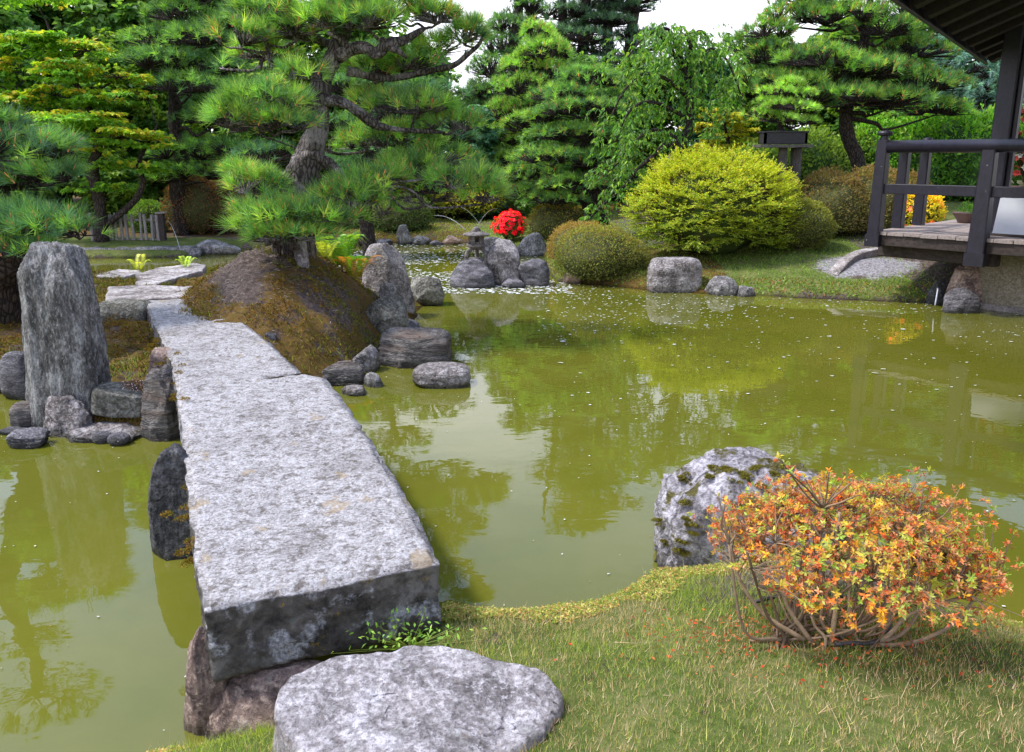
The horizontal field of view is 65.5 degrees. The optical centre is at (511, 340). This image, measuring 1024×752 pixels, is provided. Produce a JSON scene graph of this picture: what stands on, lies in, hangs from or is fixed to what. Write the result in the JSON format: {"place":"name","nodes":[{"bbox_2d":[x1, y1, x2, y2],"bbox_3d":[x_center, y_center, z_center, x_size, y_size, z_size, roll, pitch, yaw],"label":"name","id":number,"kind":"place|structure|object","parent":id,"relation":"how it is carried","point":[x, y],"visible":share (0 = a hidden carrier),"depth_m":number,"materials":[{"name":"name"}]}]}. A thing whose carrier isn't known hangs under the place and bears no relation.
{"place":"outdoors","nodes":[
{"label":"outdoors","id":0,"kind":"place"},
{"bbox_2d":[0,246,424,437],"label":"island","id":1,"kind":"structure","parent":0,"point":[312,309],"depth_m":7.31,"materials":[{"name":"plant"}]},
{"bbox_2d":[0,351,25,399],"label":"rock","id":2,"kind":"object","parent":1,"relation":"on","point":[12,375],"visible":0.51,"depth_m":6.35,"materials":[{"name":"stone"}]},
{"bbox_2d":[9,401,30,427],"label":"rock","id":3,"kind":"object","parent":1,"relation":"on","point":[19,414],"visible":0.39,"depth_m":5.66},
{"bbox_2d":[5,427,49,448],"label":"rock","id":4,"kind":"object","parent":1,"relation":"on","point":[29,438],"visible":0.94,"depth_m":5.33,"materials":[{"name":"stone"}]},
{"bbox_2d":[0,100,118,323],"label":"black pine","id":5,"kind":"object","parent":1,"relation":"on","point":[25,222],"visible":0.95,"depth_m":6.61,"materials":[{"name":"green plant"}]},
{"bbox_2d":[17,241,110,426],"bbox_3d":[-3.219,0.012,5.701,0.561,1.451,0.400,0,13,0],"label":"standing stone","id":6,"kind":"object","parent":1,"relation":"on","point":[64,341],"visible":0.75,"depth_m":5.55,"materials":[{"name":"stone"}]},
{"bbox_2d":[43,395,94,437],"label":"rock","id":7,"kind":"object","parent":1,"relation":"on","point":[64,415],"visible":0.6,"depth_m":5.54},
{"bbox_2d":[65,421,141,442],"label":"rock","id":8,"kind":"object","parent":1,"relation":"on","point":[84,434],"visible":0.48,"depth_m":5.51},
{"bbox_2d":[91,382,141,417],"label":"rock","id":9,"kind":"object","parent":1,"relation":"on","point":[112,399],"visible":0.9,"depth_m":5.62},
{"bbox_2d":[96,269,141,281],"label":"path stone","id":10,"kind":"object","parent":1,"relation":"on","point":[125,273],"visible":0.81,"depth_m":10.09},
{"bbox_2d":[99,299,151,322],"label":"rock","id":11,"kind":"object","parent":1,"relation":"on","point":[136,309],"visible":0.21,"depth_m":7.65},
{"bbox_2d":[105,285,190,300],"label":"path stone","id":12,"kind":"object","parent":1,"relation":"on","point":[149,292],"visible":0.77,"depth_m":8.49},
{"bbox_2d":[148,347,169,372],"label":"rock","id":13,"kind":"object","parent":1,"relation":"on","point":[159,354],"visible":0.3,"depth_m":5.90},
{"bbox_2d":[140,364,180,441],"bbox_3d":[-2.433,0.443,5.525,0.301,0.560,0.253,0,13,0],"label":"rock","id":14,"kind":"object","parent":1,"relation":"on","point":[159,420],"visible":0.73,"depth_m":5.45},
{"bbox_2d":[135,263,206,284],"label":"path stone","id":15,"kind":"object","parent":1,"relation":"on","point":[169,274],"visible":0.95,"depth_m":10.02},
{"bbox_2d":[0,243,421,425],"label":"moss","id":16,"kind":"object","parent":1,"relation":"on","point":[103,284],"visible":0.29,"depth_m":7.45,"materials":[{"name":"plant"}]},
{"bbox_2d":[107,246,359,368],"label":"litter","id":17,"kind":"object","parent":1,"relation":"on","point":[245,252],"visible":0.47,"depth_m":7.61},
{"bbox_2d":[294,236,308,267],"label":"rock","id":18,"kind":"object","parent":1,"relation":"on","point":[302,258],"visible":0.59,"depth_m":7.94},
{"bbox_2d":[315,231,367,269],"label":"fern","id":19,"kind":"object","parent":1,"relation":"on","point":[344,247],"visible":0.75,"depth_m":8.90,"materials":[{"name":"green plant"}]},
{"bbox_2d":[322,360,365,385],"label":"rock","id":20,"kind":"object","parent":1,"relation":"on","point":[344,373],"visible":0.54,"depth_m":6.79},
{"bbox_2d":[187,0,518,259],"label":"black pine","id":21,"kind":"object","parent":1,"relation":"on","point":[291,208],"visible":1,"depth_m":7.80,"materials":[{"name":"green plant"}]},
{"bbox_2d":[328,253,384,280],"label":"fern","id":22,"kind":"object","parent":1,"relation":"on","point":[349,263],"visible":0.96,"depth_m":8.78,"materials":[{"name":"green plant"}]},
{"bbox_2d":[352,345,380,372],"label":"rock","id":23,"kind":"object","parent":1,"relation":"on","point":[368,358],"visible":0.67,"depth_m":7.19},
{"bbox_2d":[365,295,408,333],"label":"rock","id":24,"kind":"object","parent":1,"relation":"on","point":[383,313],"visible":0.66,"depth_m":8.38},
{"bbox_2d":[362,243,414,313],"bbox_3d":[-1.500,-0.677,9.632,0.619,1.020,0.474,0,13,0],"label":"rock","id":25,"kind":"object","parent":1,"relation":"on","point":[390,267],"visible":0.58,"depth_m":9.46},
{"bbox_2d":[378,327,452,368],"bbox_3d":[-0.923,0.103,7.566,0.709,0.435,0.520,0,13,0],"label":"rock","id":26,"kind":"object","parent":1,"relation":"on","point":[406,347],"visible":0.75,"depth_m":7.35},
{"bbox_2d":[410,276,444,305],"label":"rock","id":27,"kind":"object","parent":1,"relation":"on","point":[427,291],"visible":0.75,"depth_m":10.39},
{"bbox_2d":[0,243,1023,751],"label":"water","id":28,"kind":"structure","parent":0,"point":[506,435],"depth_m":5.26,"materials":[{"name":"liquid"}]},
{"bbox_2d":[148,442,192,560],"bbox_3d":[-1.669,0.904,3.910,0.210,0.838,0.234,-6,14,-23],"label":"rock","id":29,"kind":"object","parent":28,"relation":"in","point":[168,535],"visible":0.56,"depth_m":3.83,"materials":[{"name":"stone"}]},
{"bbox_2d":[412,362,470,388],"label":"rock","id":30,"kind":"object","parent":28,"relation":"on","point":[442,375],"visible":0.95,"depth_m":6.70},
{"bbox_2d":[449,259,494,288],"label":"rock","id":31,"kind":"object","parent":28,"relation":"in","point":[471,273],"visible":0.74,"depth_m":11.85,"materials":[{"name":"stone"}]},
{"bbox_2d":[463,227,489,263],"bbox_3d":[-0.539,-1.370,12.047,0.409,0.718,0.411,0,13,0],"label":"stone lantern","id":32,"kind":"object","parent":31,"relation":"on","point":[476,236],"visible":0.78,"depth_m":11.96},
{"bbox_2d":[487,238,519,285],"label":"rock","id":33,"kind":"object","parent":28,"relation":"in","point":[503,259],"visible":0.7,"depth_m":11.99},
{"bbox_2d":[4,243,1023,676],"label":"floating petals","id":34,"kind":"object","parent":28,"relation":"on","point":[598,321],"visible":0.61,"depth_m":10.94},
{"bbox_2d":[518,258,549,286],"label":"rock","id":35,"kind":"object","parent":28,"relation":"in","point":[534,272],"visible":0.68,"depth_m":11.97,"materials":[{"name":"stone"}]},
{"bbox_2d":[942,288,980,313],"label":"rock","id":36,"kind":"object","parent":28,"relation":"in","point":[961,301],"visible":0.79,"depth_m":9.92,"materials":[{"name":"stone"}]},
{"bbox_2d":[51,0,972,130],"label":"sky","id":37,"kind":"structure","parent":0,"point":[703,15],"materials":[{"name":"white"}]},
{"bbox_2d":[52,154,1023,751],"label":"ground","id":38,"kind":"structure","parent":0,"point":[870,270],"depth_m":2.50,"materials":[{"name":"plant"}]},
{"bbox_2d":[0,0,87,202],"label":"background tree","id":39,"kind":"object","parent":38,"relation":"on","point":[6,23],"visible":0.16,"depth_m":19.40,"materials":[{"name":"green plant"}]},
{"bbox_2d":[0,0,111,203],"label":"background tree","id":40,"kind":"object","parent":38,"relation":"on","point":[48,12],"visible":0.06,"depth_m":24.43,"materials":[{"name":"green plant"}]},
{"bbox_2d":[0,0,177,242],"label":"maple tree","id":41,"kind":"object","parent":38,"relation":"on","point":[68,69],"visible":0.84,"depth_m":15.39,"materials":[{"name":"green plant"}]},
{"bbox_2d":[88,211,166,240],"bbox_3d":[-7.922,-2.285,16.487,1.606,0.783,0.187,0,13,0],"label":"picket fence","id":42,"kind":"object","parent":38,"relation":"on","point":[159,227],"visible":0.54,"depth_m":16.41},
{"bbox_2d":[58,24,213,225],"bbox_3d":[-9.559,-5.413,20.421,3.704,5.040,4.064,2,13,9],"label":"background tree","id":43,"kind":"object","parent":38,"relation":"on","point":[140,117],"visible":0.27,"depth_m":19.59,"materials":[{"name":"green plant"}]},
{"bbox_2d":[81,245,196,253],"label":"kerb","id":44,"kind":"structure","parent":38,"relation":"on","point":[186,249],"depth_m":15.67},
{"bbox_2d":[52,0,232,197],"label":"background tree","id":45,"kind":"object","parent":38,"relation":"on","point":[119,14],"visible":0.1,"depth_m":22.76,"materials":[{"name":"green plant"}]},
{"bbox_2d":[126,199,171,232],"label":"clipped azalea","id":46,"kind":"object","parent":38,"relation":"on","point":[147,207],"visible":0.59,"depth_m":17.88,"materials":[{"name":"green plant"}]},
{"bbox_2d":[112,0,263,235],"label":"red pine","id":47,"kind":"object","parent":38,"relation":"on","point":[174,54],"visible":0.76,"depth_m":16.44,"materials":[{"name":"green plant"}]},
{"bbox_2d":[159,174,246,234],"bbox_3d":[-6.833,-3.098,17.872,2.028,1.395,1.549,-8,15,-32],"label":"clipped azalea","id":48,"kind":"object","parent":38,"relation":"on","point":[201,206],"visible":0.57,"depth_m":17.42,"materials":[{"name":"brown plant"}]},
{"bbox_2d":[183,626,229,735],"bbox_3d":[-1.045,1.256,2.746,0.163,0.617,0.158,0,13,0],"label":"rock","id":49,"kind":"object","parent":38,"relation":"on","point":[203,691],"visible":0.44,"depth_m":2.66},
{"bbox_2d":[147,299,441,681],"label":"stone bridge","id":50,"kind":"structure","parent":49,"relation":"on","point":[307,532],"depth_m":3.21,"materials":[{"name":"stone"}]},
{"bbox_2d":[144,337,307,567],"bbox_3d":[-1.726,0.375,4.976,0.998,0.314,4.057,-6,14,-25],"label":"moss","id":51,"kind":"object","parent":50,"relation":"attached to","point":[156,340],"visible":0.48,"depth_m":3.56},
{"bbox_2d":[196,239,240,254],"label":"rock","id":52,"kind":"object","parent":38,"relation":"on","point":[211,247],"visible":0.75,"depth_m":15.91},
{"bbox_2d":[180,0,323,185],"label":"background tree","id":53,"kind":"object","parent":38,"relation":"on","point":[214,131],"visible":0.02,"depth_m":24.69,"materials":[{"name":"green plant"}]},
{"bbox_2d":[202,658,323,742],"bbox_3d":[-0.741,1.271,2.755,0.667,0.339,0.337,0,13,0],"label":"rock","id":54,"kind":"object","parent":38,"relation":"on","point":[250,699],"visible":0.26,"depth_m":2.65,"materials":[{"name":"stone"}]},
{"bbox_2d":[220,52,339,190],"bbox_3d":[-6.288,-5.551,21.816,3.710,4.602,3.382,-3,13,-12],"label":"background tree","id":55,"kind":"object","parent":38,"relation":"on","point":[296,137],"visible":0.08,"depth_m":21.02,"materials":[{"name":"green plant"}]},
{"bbox_2d":[283,14,408,173],"bbox_3d":[-5.577,-7.772,26.069,5.073,6.902,5.566,-10,16,-36],"label":"background tree","id":56,"kind":"object","parent":38,"relation":"on","point":[322,50],"visible":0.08,"depth_m":24.77,"materials":[{"name":"green plant"}]},
{"bbox_2d":[217,32,486,257],"bbox_3d":[-3.018,-3.381,15.225,5.419,4.764,2.260,0,13,0],"label":"red pine","id":57,"kind":"object","parent":38,"relation":"on","point":[367,229],"visible":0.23,"depth_m":15.09,"materials":[{"name":"green plant"}]},
{"bbox_2d":[343,190,438,231],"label":"clipped azalea","id":58,"kind":"object","parent":38,"relation":"on","point":[414,219],"visible":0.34,"depth_m":18.49,"materials":[{"name":"green plant"}]},
{"bbox_2d":[331,607,487,653],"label":"weeds","id":59,"kind":"object","parent":38,"relation":"on","point":[398,645],"visible":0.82,"depth_m":2.73,"materials":[{"name":"green plant"}]},
{"bbox_2d":[272,645,563,751],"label":"step stone","id":60,"kind":"object","parent":38,"relation":"on","point":[415,698],"visible":1,"depth_m":2.25,"materials":[{"name":"stone"}]},
{"bbox_2d":[390,42,472,172],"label":"background tree","id":61,"kind":"object","parent":38,"relation":"on","point":[438,75],"visible":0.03,"depth_m":24.45,"materials":[{"name":"green plant"}]},
{"bbox_2d":[423,182,505,218],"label":"yellow bush","id":62,"kind":"object","parent":38,"relation":"on","point":[473,210],"visible":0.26,"depth_m":20.71,"materials":[{"name":"green plant"}]},
{"bbox_2d":[438,104,510,219],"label":"background tree","id":63,"kind":"object","parent":38,"relation":"on","point":[485,143],"visible":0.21,"depth_m":21.03,"materials":[{"name":"green plant"}]},
{"bbox_2d":[316,212,657,246],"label":"grass","id":64,"kind":"structure","parent":38,"relation":"on","point":[470,222],"depth_m":19.02,"materials":[{"name":"green plant"}]},
{"bbox_2d":[458,0,551,199],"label":"cone pine","id":65,"kind":"object","parent":38,"relation":"on","point":[516,18],"visible":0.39,"depth_m":24.35,"materials":[{"name":"green plant"}]},
{"bbox_2d":[490,209,526,240],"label":"flowering azalea","id":66,"kind":"object","parent":38,"relation":"on","point":[508,224],"visible":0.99,"depth_m":16.96,"materials":[{"name":"red plant"}]},
{"bbox_2d":[517,232,546,256],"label":"rock","id":67,"kind":"object","parent":38,"relation":"on","point":[532,244],"visible":0.73,"depth_m":15.66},
{"bbox_2d":[483,13,586,188],"bbox_3d":[0.553,-5.993,21.454,3.578,5.459,2.567,0,13,0],"label":"cone pine","id":68,"kind":"object","parent":38,"relation":"on","point":[536,58],"visible":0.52,"depth_m":21.05,"materials":[{"name":"green plant"}]},
{"bbox_2d":[522,200,583,240],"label":"clipped azalea","id":69,"kind":"object","parent":38,"relation":"on","point":[545,220],"visible":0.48,"depth_m":16.48,"materials":[{"name":"green plant"}]},
{"bbox_2d":[513,92,609,216],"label":"background tree","id":70,"kind":"object","parent":38,"relation":"on","point":[526,206],"visible":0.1,"depth_m":20.61,"materials":[{"name":"green plant"}]},
{"bbox_2d":[544,219,600,259],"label":"clipped azalea","id":71,"kind":"object","parent":38,"relation":"on","point":[562,226],"visible":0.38,"depth_m":13.41,"materials":[{"name":"green plant"}]},
{"bbox_2d":[502,59,647,230],"bbox_3d":[1.307,-3.815,16.207,3.305,3.800,2.193,0,13,0],"label":"cloud pruned pine","id":72,"kind":"object","parent":38,"relation":"on","point":[545,189],"visible":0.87,"depth_m":16.01,"materials":[{"name":"green plant"}]},
{"bbox_2d":[146,544,1023,751],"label":"ground cover","id":73,"kind":"object","parent":38,"relation":"on","point":[512,610],"visible":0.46,"depth_m":3.19,"materials":[{"name":"green plant"}]},
{"bbox_2d":[559,51,631,199],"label":"background tree","id":74,"kind":"object","parent":38,"relation":"on","point":[590,59],"visible":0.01,"depth_m":24.63,"materials":[{"name":"green plant"}]},
{"bbox_2d":[529,0,666,154],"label":"tall pine","id":75,"kind":"object","parent":38,"relation":"on","point":[602,19],"visible":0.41,"depth_m":28.47,"materials":[{"name":"green plant"}]},
{"bbox_2d":[553,222,653,280],"bbox_3d":[1.431,-1.413,12.360,1.631,0.839,1.486,0,13,0],"label":"clipped azalea","id":76,"kind":"object","parent":38,"relation":"on","point":[602,250],"visible":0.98,"depth_m":12.02,"materials":[{"name":"green plant"}]},
{"bbox_2d":[599,52,687,195],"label":"background tree","id":77,"kind":"object","parent":38,"relation":"on","point":[669,120],"visible":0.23,"depth_m":22.98,"materials":[{"name":"green plant"}]},
{"bbox_2d":[577,21,755,226],"bbox_3d":[2.901,-3.649,14.193,3.854,3.827,2.278,-5,14,-22],"label":"weeping tree","id":78,"kind":"object","parent":38,"relation":"on","point":[669,40],"visible":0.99,"depth_m":13.83,"materials":[{"name":"green plant"}]},
{"bbox_2d":[646,257,701,292],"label":"rock","id":79,"kind":"object","parent":38,"relation":"on","point":[674,274],"visible":0.86,"depth_m":11.38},
{"bbox_2d":[656,47,740,171],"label":"background tree","id":80,"kind":"object","parent":38,"relation":"on","point":[695,135],"visible":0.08,"depth_m":22.73,"materials":[{"name":"green plant"}]},
{"bbox_2d":[617,140,807,253],"bbox_3d":[3.321,-2.350,12.998,2.939,1.813,2.902,12,18,43],"label":"yellow shrub","id":81,"kind":"object","parent":38,"relation":"on","point":[711,205],"visible":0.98,"depth_m":12.36,"materials":[{"name":"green plant"}]},
{"bbox_2d":[679,107,760,157],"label":"maple tree","id":82,"kind":"object","parent":38,"relation":"on","point":[737,125],"visible":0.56,"depth_m":16.88,"materials":[{"name":"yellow plant"}]},
{"bbox_2d":[704,276,737,295],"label":"rock","id":83,"kind":"object","parent":38,"relation":"on","point":[721,285],"visible":0.84,"depth_m":11.20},
{"bbox_2d":[698,71,788,164],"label":"background tree","id":84,"kind":"object","parent":38,"relation":"on","point":[766,126],"visible":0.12,"depth_m":20.38,"materials":[{"name":"green plant"}]},
{"bbox_2d":[653,446,844,570],"bbox_3d":[1.116,0.953,3.879,0.937,0.799,0.606,0,13,0],"label":"rock","id":85,"kind":"object","parent":38,"relation":"on","point":[674,491],"visible":0.36,"depth_m":3.67,"materials":[{"name":"stone"}]},
{"bbox_2d":[651,463,792,556],"bbox_3d":[0.992,0.782,3.682,0.666,0.402,0.337,0,13,0],"label":"moss","id":86,"kind":"object","parent":85,"relation":"on","point":[746,475],"visible":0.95,"depth_m":3.66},
{"bbox_2d":[544,230,957,301],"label":"grass","id":87,"kind":"structure","parent":38,"relation":"on","point":[762,279],"depth_m":11.66,"materials":[{"name":"green plant"}]},
{"bbox_2d":[751,144,812,200],"bbox_3d":[4.596,-2.557,13.723,0.884,1.607,0.547,0,13,0],"label":"bonsai table","id":88,"kind":"object","parent":38,"relation":"on","point":[795,156],"visible":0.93,"depth_m":13.58,"materials":[{"name":"grey wood"}]},
{"bbox_2d":[739,73,823,143],"bbox_3d":[4.551,-3.905,13.336,1.512,1.181,1.035,0,13,0],"label":"bonsai","id":89,"kind":"object","parent":88,"relation":"on","point":[788,85],"visible":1,"depth_m":13.33,"materials":[{"name":"green plant"}]},
{"bbox_2d":[550,583,1023,704],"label":"fallen leaves","id":90,"kind":"object","parent":38,"relation":"on","point":[835,649],"visible":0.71,"depth_m":2.60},
{"bbox_2d":[732,124,876,194],"bbox_3d":[6.246,-3.710,16.887,3.934,1.801,2.464,0,13,0],"label":"laurel hedge","id":91,"kind":"object","parent":38,"relation":"on","point":[826,150],"visible":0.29,"depth_m":16.30,"materials":[{"name":"green plant"}]},
{"bbox_2d":[769,196,840,248],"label":"clipped azalea","id":92,"kind":"object","parent":38,"relation":"on","point":[817,224],"visible":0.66,"depth_m":12.49,"materials":[{"name":"green plant"}]},
{"bbox_2d":[754,591,891,646],"bbox_3d":[1.125,0.949,2.780,0.355,0.075,0.422,-6,14,-23],"label":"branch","id":93,"kind":"object","parent":38,"relation":"on","point":[843,643],"visible":0.34,"depth_m":2.57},
{"bbox_2d":[715,0,980,175],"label":"red pine","id":94,"kind":"object","parent":38,"relation":"on","point":[859,63],"visible":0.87,"depth_m":14.67,"materials":[{"name":"green plant"}]},
{"bbox_2d":[793,17,905,138],"bbox_3d":[8.607,-5.892,20.083,3.221,4.382,3.534,-3,13,-13],"label":"background tree","id":95,"kind":"object","parent":38,"relation":"on","point":[830,116],"visible":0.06,"depth_m":19.59,"materials":[{"name":"green plant"}]},
{"bbox_2d":[827,247,877,275],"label":"curved kerb","id":96,"kind":"structure","parent":38,"relation":"on","point":[842,264],"depth_m":11.90,"materials":[{"name":"stone"}]},
{"bbox_2d":[685,451,1023,659],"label":"azalea bush","id":97,"kind":"object","parent":38,"relation":"on","point":[928,552],"visible":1,"depth_m":2.55,"materials":[{"name":"orange plant"}]},
{"bbox_2d":[793,162,931,233],"bbox_3d":[6.213,-2.497,13.779,2.938,1.198,1.615,-3,13,-11],"label":"clipped azalea","id":98,"kind":"object","parent":38,"relation":"on","point":[845,198],"visible":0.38,"depth_m":13.30,"materials":[{"name":"green plant"}]},
{"bbox_2d":[823,46,938,137],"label":"background tree","id":99,"kind":"object","parent":38,"relation":"on","point":[924,60],"visible":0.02,"depth_m":18.95,"materials":[{"name":"green plant"}]},
{"bbox_2d":[905,194,948,225],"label":"flowering bush","id":100,"kind":"object","parent":38,"relation":"on","point":[934,211],"visible":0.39,"depth_m":13.02,"materials":[{"name":"yellow plant"}]},
{"bbox_2d":[838,97,1023,201],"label":"laurel hedge","id":101,"kind":"object","parent":38,"relation":"on","point":[961,169],"visible":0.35,"depth_m":16.08,"materials":[{"name":"green plant"}]},
{"bbox_2d":[926,278,947,305],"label":"rock","id":102,"kind":"object","parent":38,"relation":"on","point":[941,285],"visible":0.59,"depth_m":10.45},
{"bbox_2d":[864,0,1023,313],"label":"pavilion","id":103,"kind":"structure","parent":38,"relation":"on","point":[982,30],"depth_m":9.83,"materials":[{"name":"brown wood"}]},
{"bbox_2d":[952,200,972,222],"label":"potted plant","id":104,"kind":"object","parent":103,"relation":"on","point":[963,216],"visible":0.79,"depth_m":11.70,"materials":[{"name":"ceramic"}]},
{"bbox_2d":[1011,107,1023,186],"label":"potted azalea","id":105,"kind":"object","parent":103,"relation":"on","point":[1019,158],"visible":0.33,"depth_m":10.46,"materials":[{"name":"plant"}]},
{"bbox_2d":[891,20,1000,105],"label":"background tree","id":106,"kind":"object","parent":38,"relation":"on","point":[928,29],"visible":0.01,"depth_m":22.99,"materials":[{"name":"green plant"}]},
{"bbox_2d":[944,264,981,302],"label":"rock","id":107,"kind":"object","parent":38,"relation":"on","point":[968,277],"visible":0.43,"depth_m":10.23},
{"bbox_2d":[928,34,1023,113],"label":"cedar","id":108,"kind":"object","parent":38,"relation":"on","point":[977,68],"visible":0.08,"depth_m":19.80,"materials":[{"name":"green plant"}]},
{"bbox_2d":[950,60,1023,111],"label":"cedar","id":109,"kind":"object","parent":38,"relation":"on","point":[981,93],"visible":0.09,"depth_m":19.29,"materials":[{"name":"green plant"}]},
{"bbox_2d":[990,232,1023,237],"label":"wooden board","id":110,"kind":"object","parent":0,"point":[1005,235],"visible":0.22,"depth_m":9.77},
{"bbox_2d":[992,198,1023,234],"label":"planter","id":111,"kind":"object","parent":110,"relation":"on","point":[1009,219],"visible":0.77,"depth_m":9.75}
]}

